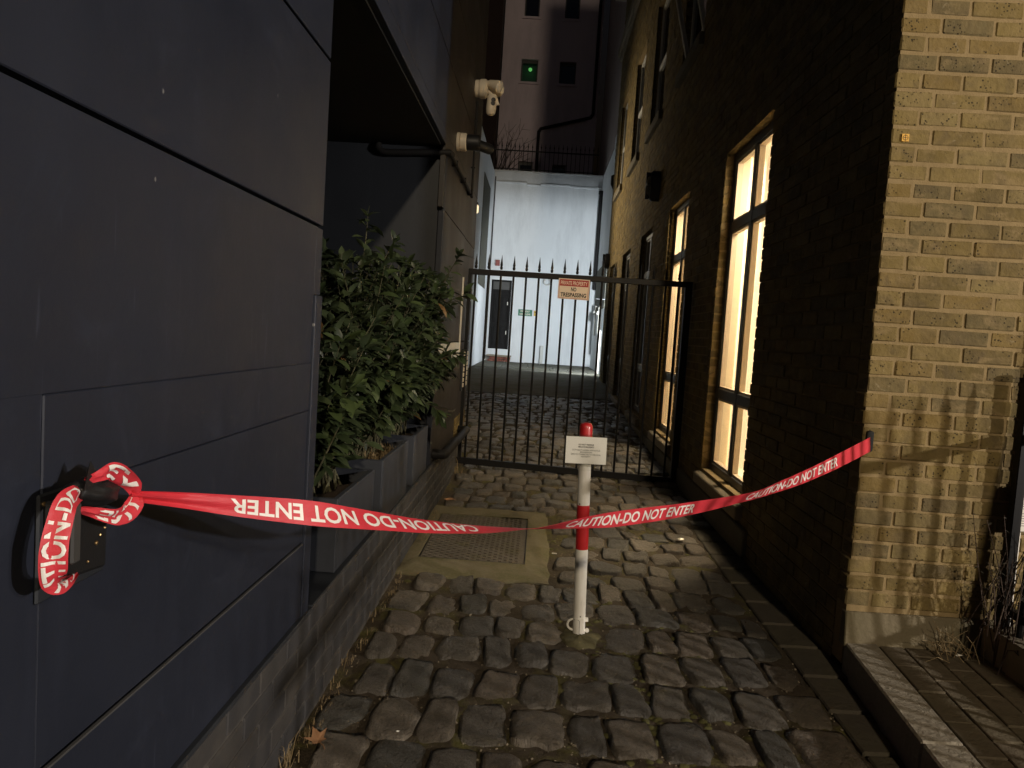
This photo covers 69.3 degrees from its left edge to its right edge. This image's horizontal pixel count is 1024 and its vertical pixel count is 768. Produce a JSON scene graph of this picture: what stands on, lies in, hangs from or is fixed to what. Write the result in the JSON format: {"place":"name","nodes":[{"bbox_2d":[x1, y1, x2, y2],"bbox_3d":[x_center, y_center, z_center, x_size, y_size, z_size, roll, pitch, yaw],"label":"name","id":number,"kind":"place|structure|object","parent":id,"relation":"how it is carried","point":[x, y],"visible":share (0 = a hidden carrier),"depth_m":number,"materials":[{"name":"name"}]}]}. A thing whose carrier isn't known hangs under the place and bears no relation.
{"place":"outdoors","nodes":[
{"label":"outdoors","id":0,"kind":"place"},
{"bbox_2d":[355,441,395,459],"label":"dry grass","id":1,"kind":"structure","parent":0,"point":[385,452],"depth_m":3.65,"materials":[{"name":"brown plant"}]},
{"bbox_2d":[462,391,492,443],"bbox_3d":[-0.925,0.386,9.748,1.050,0.215,5.200,4,4,2],"label":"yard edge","id":2,"kind":"object","parent":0,"point":[474,407],"visible":0.16,"depth_m":10.86,"materials":[{"name":"stone"}]},
{"bbox_2d":[466,360,610,399],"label":"courtyard ground","id":3,"kind":"structure","parent":0,"point":[538,380],"depth_m":14.61,"materials":[{"name":"grey concrete"}]},
{"bbox_2d":[467,128,494,367],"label":"side wall","id":4,"kind":"structure","parent":3,"relation":"on","point":[485,211],"depth_m":18.14,"materials":[{"name":"white paint"}]},
{"bbox_2d":[478,172,490,288],"bbox_3d":[-0.686,-3.745,18.435,0.020,2.600,2.000,4,4,2],"label":"blocked window","id":5,"kind":"structure","parent":4,"relation":"in","point":[486,189],"depth_m":18.26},
{"bbox_2d":[484,169,603,370],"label":"white building","id":6,"kind":"structure","parent":3,"relation":"on","point":[545,218],"depth_m":20.79,"materials":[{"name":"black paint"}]},
{"bbox_2d":[484,176,495,358],"bbox_3d":[-0.614,-3.249,20.831,0.026,5.100,0.026,2,4,-21],"label":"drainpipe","id":7,"kind":"object","parent":6,"relation":"attached to","point":[490,260],"visible":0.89,"depth_m":20.80,"materials":[{"name":"white metal"}]},
{"bbox_2d":[488,279,511,348],"bbox_3d":[-0.342,-1.972,21.024,0.570,1.945,0.120,4,4,2],"label":"door","id":8,"kind":"structure","parent":6,"relation":"in","point":[506,286],"depth_m":21.00,"materials":[{"name":"black paint"}]},
{"bbox_2d":[518,309,531,315],"bbox_3d":[0.371,-2.011,20.909,0.395,0.180,0.009,4,4,2],"label":"exit sign","id":9,"kind":"object","parent":6,"relation":"attached to","point":[527,312],"visible":0.77,"depth_m":20.91,"materials":[{"name":"green plastic"}]},
{"bbox_2d":[539,346,542,363],"bbox_3d":[0.826,-0.812,20.925,0.090,0.540,0.099,4,4,2],"label":"pipe guard","id":10,"kind":"object","parent":6,"relation":"attached to","point":[541,355],"visible":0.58,"depth_m":20.88,"materials":[{"name":"white metal"}]},
{"bbox_2d":[492,141,598,174],"bbox_3d":[0.912,-6.318,20.728,3.020,0.820,0.044,4,4,2],"label":"roof railing","id":11,"kind":"object","parent":6,"relation":"on","point":[545,152],"visible":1,"depth_m":20.72,"materials":[{"name":"black metal"}]},
{"bbox_2d":[590,135,616,373],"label":"courtyard wall","id":12,"kind":"structure","parent":3,"relation":"on","point":[607,189],"depth_m":18.82,"materials":[{"name":"white paint"}]},
{"bbox_2d":[593,190,602,289],"bbox_3d":[2.352,-3.926,20.313,0.133,2.700,0.140,4,4,2],"label":"drainpipe","id":13,"kind":"object","parent":12,"relation":"attached to","point":[598,234],"visible":0.95,"depth_m":20.27,"materials":[{"name":"black metal"}]},
{"bbox_2d":[599,175,613,378],"bbox_3d":[2.045,-2.231,15.601,0.220,4.280,0.220,4,4,2],"label":"drainpipe","id":14,"kind":"object","parent":12,"relation":"attached to","point":[612,179],"visible":0.19,"depth_m":15.48,"materials":[{"name":"black metal"}]},
{"bbox_2d":[495,0,610,174],"label":"sky","id":15,"kind":"structure","parent":0,"point":[607,2],"materials":[{"name":"black"}]},
{"bbox_2d":[279,391,905,767],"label":"lane","id":16,"kind":"structure","parent":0,"point":[658,594],"depth_m":2.92,"materials":[{"name":"stone"}]},
{"bbox_2d":[304,727,326,749],"bbox_3d":[-0.574,1.055,2.195,0.073,0.015,0.101,-11,25,-32],"label":"maple leaf","id":17,"kind":"object","parent":16,"relation":"on","point":[317,737],"visible":1,"depth_m":2.21,"materials":[{"name":"orange plant"}]},
{"bbox_2d":[278,459,462,767],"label":"verge grass","id":18,"kind":"structure","parent":16,"relation":"on","point":[289,756],"depth_m":2.45,"materials":[{"name":"plant"}]},
{"bbox_2d":[395,505,549,585],"bbox_3d":[-0.184,0.954,4.521,0.824,0.067,1.502,4,4,2],"label":"access cover","id":19,"kind":"object","parent":16,"relation":"on","point":[501,556],"visible":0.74,"depth_m":4.26,"materials":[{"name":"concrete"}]},
{"bbox_2d":[294,515,842,767],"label":"grit","id":20,"kind":"object","parent":16,"relation":"on","point":[456,722],"visible":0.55,"depth_m":2.75,"materials":[{"name":"gravel"}]},
{"bbox_2d":[566,421,592,634],"bbox_3d":[0.293,0.623,3.138,0.097,0.934,0.059,2,4,2],"label":"bollard","id":21,"kind":"object","parent":16,"relation":"on","point":[579,619],"visible":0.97,"depth_m":3.12,"materials":[{"name":"white metal"}]},
{"bbox_2d":[565,436,606,464],"bbox_3d":[0.308,0.277,3.081,0.191,0.134,0.005,3,4,2],"label":"notice","id":22,"kind":"object","parent":21,"relation":"attached to","point":[586,450],"visible":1,"depth_m":3.08,"materials":[{"name":"paper"}]},
{"bbox_2d":[404,538,776,767],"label":"moss","id":23,"kind":"object","parent":16,"relation":"on","point":[653,730],"visible":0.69,"depth_m":2.54,"materials":[{"name":"green plant"}]},
{"bbox_2d":[841,643,1023,767],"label":"pavement","id":24,"kind":"structure","parent":0,"point":[956,712],"depth_m":2.50,"materials":[{"name":"grey stone"}]},
{"bbox_2d":[923,620,985,663],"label":"dry stalks","id":25,"kind":"object","parent":24,"relation":"on","point":[961,644],"visible":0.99,"depth_m":2.87,"materials":[{"name":"brown plant"}]},
{"bbox_2d":[967,509,1023,674],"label":"dead weed","id":26,"kind":"object","parent":24,"relation":"on","point":[998,628],"visible":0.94,"depth_m":2.80,"materials":[{"name":"brown plant"}]},
{"bbox_2d":[980,374,1023,686],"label":"area railing","id":27,"kind":"object","parent":24,"relation":"on","point":[1013,666],"visible":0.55,"depth_m":2.85,"materials":[{"name":"metal"}]},
{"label":"terrace","id":28,"kind":"structure","parent":0,"visible":0},
{"bbox_2d":[482,0,505,168],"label":"dark building","id":29,"kind":"structure","parent":28,"relation":"on","point":[495,36],"depth_m":22.84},
{"bbox_2d":[493,119,536,169],"bbox_3d":[0.059,-6.819,21.625,1.285,1.803,0.526,4,4,2],"label":"bare shrub","id":30,"kind":"object","parent":28,"relation":"on","point":[508,151],"visible":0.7,"depth_m":21.64,"materials":[{"name":"brown plant"}]},
{"bbox_2d":[496,0,604,174],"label":"mauve building","id":31,"kind":"structure","parent":28,"relation":"on","point":[548,62],"depth_m":23.41,"materials":[{"name":"purple paint"}]},
{"bbox_2d":[518,158,533,170],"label":"window","id":32,"kind":"structure","parent":31,"relation":"in","point":[525,166],"depth_m":23.69,"materials":[{"name":"black glass"}]},
{"bbox_2d":[518,56,538,84],"bbox_3d":[0.554,-9.921,23.540,0.650,0.870,0.400,4,4,2],"label":"window","id":33,"kind":"structure","parent":31,"relation":"in","point":[529,69],"depth_m":23.71,"materials":[{"name":"green glass"}]},
{"bbox_2d":[522,0,540,19],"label":"window","id":34,"kind":"structure","parent":31,"relation":"in","point":[532,7],"depth_m":23.38,"materials":[{"name":"black glass"}]},
{"bbox_2d":[552,161,565,172],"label":"window","id":35,"kind":"structure","parent":31,"relation":"in","point":[560,168],"depth_m":23.66,"materials":[{"name":"black glass"}]},
{"bbox_2d":[557,58,576,86],"bbox_3d":[1.756,-9.819,23.405,0.635,0.860,0.210,4,4,2],"label":"window","id":36,"kind":"structure","parent":31,"relation":"in","point":[567,73],"depth_m":23.47,"materials":[{"name":"black glass"}]},
{"bbox_2d":[535,0,602,171],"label":"soil pipe","id":37,"kind":"object","parent":31,"relation":"attached to","point":[594,88],"visible":0.87,"depth_m":23.29,"materials":[{"name":"black metal"}]},
{"bbox_2d":[563,0,580,21],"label":"window","id":38,"kind":"structure","parent":31,"relation":"in","point":[572,8],"depth_m":23.34,"materials":[{"name":"black glass"}]},
{"bbox_2d":[598,0,626,174],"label":"grey building","id":39,"kind":"structure","parent":28,"relation":"on","point":[617,19],"depth_m":20.28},
{"label":"ground","id":40,"kind":"structure","parent":0,"visible":0},
{"bbox_2d":[0,0,489,767],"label":"panelled building","id":41,"kind":"structure","parent":40,"relation":"on","point":[186,186],"depth_m":1.46,"materials":[{"name":"blue paint"}]},
{"bbox_2d":[34,461,119,604],"bbox_3d":[-0.615,0.202,1.088,0.067,0.199,0.160,4,4,2],"label":"hatch handle","id":42,"kind":"object","parent":41,"relation":"attached to","point":[87,550],"visible":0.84,"depth_m":1.04,"materials":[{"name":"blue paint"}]},
{"bbox_2d":[38,437,869,594],"bbox_3d":[0.355,0.246,1.975,2.810,0.268,0.135,0,5,-44],"label":"caution tape","id":43,"kind":"object","parent":42,"relation":"attached to","point":[53,553],"visible":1,"depth_m":1.30,"materials":[{"name":"red plastic"}]},
{"bbox_2d":[310,467,374,572],"bbox_3d":[-0.864,0.503,2.916,0.508,0.266,0.585,4,4,2],"label":"planter","id":44,"kind":"object","parent":41,"relation":"on","point":[332,549],"visible":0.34,"depth_m":2.77,"materials":[{"name":"paint"}]},
{"bbox_2d":[313,282,392,496],"bbox_3d":[-0.744,0.014,2.890,0.492,0.832,0.906,4,4,2],"label":"laurel shrub","id":45,"kind":"object","parent":44,"relation":"on","point":[340,409],"visible":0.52,"depth_m":2.82,"materials":[{"name":"green plant"}]},
{"bbox_2d":[335,438,408,513],"bbox_3d":[-0.830,0.446,3.631,0.520,0.288,0.650,4,4,2],"label":"planter","id":46,"kind":"object","parent":41,"relation":"on","point":[390,474],"visible":0.32,"depth_m":3.49,"materials":[{"name":"paint"}]},
{"bbox_2d":[319,206,438,458],"bbox_3d":[-0.725,-0.248,3.562,0.708,1.226,1.076,4,4,2],"label":"laurel shrub","id":47,"kind":"object","parent":46,"relation":"on","point":[400,371],"visible":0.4,"depth_m":3.37,"materials":[{"name":"green plant"}]},
{"bbox_2d":[383,424,427,485],"bbox_3d":[-0.802,0.399,4.402,0.518,0.281,0.505,4,4,2],"label":"planter","id":48,"kind":"object","parent":41,"relation":"on","point":[415,436],"visible":0.28,"depth_m":4.28,"materials":[{"name":"paint"}]},
{"bbox_2d":[354,247,477,434],"bbox_3d":[-0.589,-0.241,4.329,0.760,1.128,0.989,4,4,2],"label":"laurel shrub","id":49,"kind":"object","parent":48,"relation":"on","point":[437,294],"visible":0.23,"depth_m":4.28,"materials":[{"name":"green plant"}]},
{"bbox_2d":[375,101,477,197],"bbox_3d":[-0.563,-1.893,5.401,0.501,0.833,1.586,4,4,2],"label":"conduit","id":50,"kind":"object","parent":41,"relation":"attached to","point":[413,152],"visible":0.96,"depth_m":4.66,"materials":[{"name":"black metal"}]},
{"bbox_2d":[431,357,457,460],"bbox_3d":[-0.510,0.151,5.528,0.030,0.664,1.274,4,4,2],"label":"service door","id":51,"kind":"structure","parent":41,"relation":"in","point":[441,436],"depth_m":5.54,"materials":[{"name":"brown paint"}]},
{"bbox_2d":[432,425,469,458],"bbox_3d":[-0.456,0.437,5.756,0.129,0.100,1.654,4,4,2],"label":"waste pipe","id":52,"kind":"object","parent":41,"relation":"attached to","point":[447,450],"visible":0.98,"depth_m":5.25,"materials":[{"name":"black metal"}]},
{"bbox_2d":[456,132,493,154],"bbox_3d":[-0.253,-1.691,5.222,0.325,0.128,0.182,1,5,-31],"label":"cctv camera","id":53,"kind":"object","parent":41,"relation":"attached to","point":[469,142],"visible":1,"depth_m":5.15,"materials":[{"name":"black plastic"}]},
{"bbox_2d":[475,79,503,115],"bbox_3d":[-0.190,-2.367,6.160,0.231,0.303,0.293,4,4,2],"label":"security light","id":54,"kind":"object","parent":41,"relation":"attached to","point":[483,87],"visible":1,"depth_m":6.05,"materials":[{"name":"beige plastic"}]},
{"bbox_2d":[599,0,1023,662],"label":"brick building","id":55,"kind":"structure","parent":40,"relation":"on","point":[829,244],"depth_m":3.25,"materials":[{"name":"brick"}]},
{"bbox_2d":[456,255,692,482],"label":"iron gate","id":56,"kind":"structure","parent":55,"relation":"attached to","point":[682,364],"depth_m":6.48,"materials":[{"name":"black metal"}]},
{"bbox_2d":[557,278,589,299],"bbox_3d":[0.534,-0.820,6.409,0.270,0.176,0.005,4,4,2],"label":"gate sign","id":57,"kind":"object","parent":56,"relation":"attached to","point":[575,289],"visible":1,"depth_m":6.41,"materials":[{"name":"beige"}]},
{"bbox_2d":[602,253,609,268],"bbox_3d":[1.904,-2.491,15.008,0.140,0.306,0.198,4,4,2],"label":"bulkhead lamp","id":58,"kind":"object","parent":55,"relation":"attached to","point":[606,258],"visible":0.89,"depth_m":14.93,"materials":[{"name":"black plastic"}]},
{"bbox_2d":[605,267,614,383],"bbox_3d":[1.947,-1.096,14.275,0.057,2.366,1.040,4,4,2],"label":"window","id":59,"kind":"structure","parent":55,"relation":"in","point":[614,267],"depth_m":14.74,"materials":[{"name":"glass"}]},
{"bbox_2d":[616,252,630,395],"bbox_3d":[1.861,-0.949,12.022,0.057,2.366,1.080,4,4,2],"label":"window","id":60,"kind":"structure","parent":55,"relation":"in","point":[628,256],"depth_m":12.49,"materials":[{"name":"black glass"}]},
{"bbox_2d":[620,104,627,183],"bbox_3d":[2.160,-4.487,13.905,0.050,1.676,1.080,4,4,2],"label":"sash window","id":61,"kind":"structure","parent":55,"relation":"in","point":[624,139],"depth_m":14.37,"materials":[{"name":"black glass"}]},
{"bbox_2d":[635,56,645,153],"bbox_3d":[2.073,-4.338,11.622,0.050,1.676,1.100,4,4,2],"label":"sash window","id":62,"kind":"structure","parent":55,"relation":"in","point":[644,62],"depth_m":12.05,"materials":[{"name":"black glass"}]},
{"bbox_2d":[633,233,652,412],"bbox_3d":[1.774,-0.799,9.738,0.057,2.366,1.060,4,4,2],"label":"window","id":63,"kind":"structure","parent":55,"relation":"in","point":[640,351],"depth_m":10.12,"materials":[{"name":"black glass"}]},
{"bbox_2d":[645,171,660,201],"bbox_3d":[1.675,-2.358,8.828,0.163,0.357,0.231,4,4,2],"label":"bulkhead lamp","id":64,"kind":"object","parent":55,"relation":"attached to","point":[653,186],"visible":1,"depth_m":8.74,"materials":[{"name":"black plastic"}]},
{"bbox_2d":[655,0,670,114],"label":"sash window","id":65,"kind":"structure","parent":55,"relation":"in","point":[666,10],"depth_m":9.84,"materials":[{"name":"black glass"}]},
{"bbox_2d":[659,199,689,436],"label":"window","id":66,"kind":"structure","parent":55,"relation":"in","point":[679,243],"depth_m":7.93,"materials":[{"name":"yellow glass"}]},
{"bbox_2d":[676,0,706,57],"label":"sash window","id":67,"kind":"structure","parent":55,"relation":"in","point":[699,6],"depth_m":7.60,"materials":[{"name":"black glass"}]},
{"bbox_2d":[709,121,773,492],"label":"window","id":68,"kind":"structure","parent":55,"relation":"in","point":[752,163],"depth_m":5.26,"materials":[{"name":"yellow glass"}]},
{"bbox_2d":[865,431,873,451],"bbox_3d":[1.411,0.226,2.928,0.027,0.084,0.022,4,4,2],"label":"tape anchor","id":69,"kind":"object","parent":55,"relation":"attached to","point":[870,434],"visible":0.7,"depth_m":2.92,"materials":[{"name":"black plastic"}]},
{"bbox_2d":[901,134,908,141],"bbox_3d":[1.511,-0.946,2.846,0.027,0.028,0.010,4,4,2],"label":"marker plate","id":70,"kind":"object","parent":55,"relation":"attached to","point":[904,137],"visible":1,"depth_m":2.84,"materials":[{"name":"yellow"}]},
{"bbox_2d":[1010,503,1023,623],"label":"service pipe","id":71,"kind":"object","parent":55,"relation":"attached to","point":[1022,526],"visible":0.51,"depth_m":2.88,"materials":[{"name":"white plastic"}]}
]}

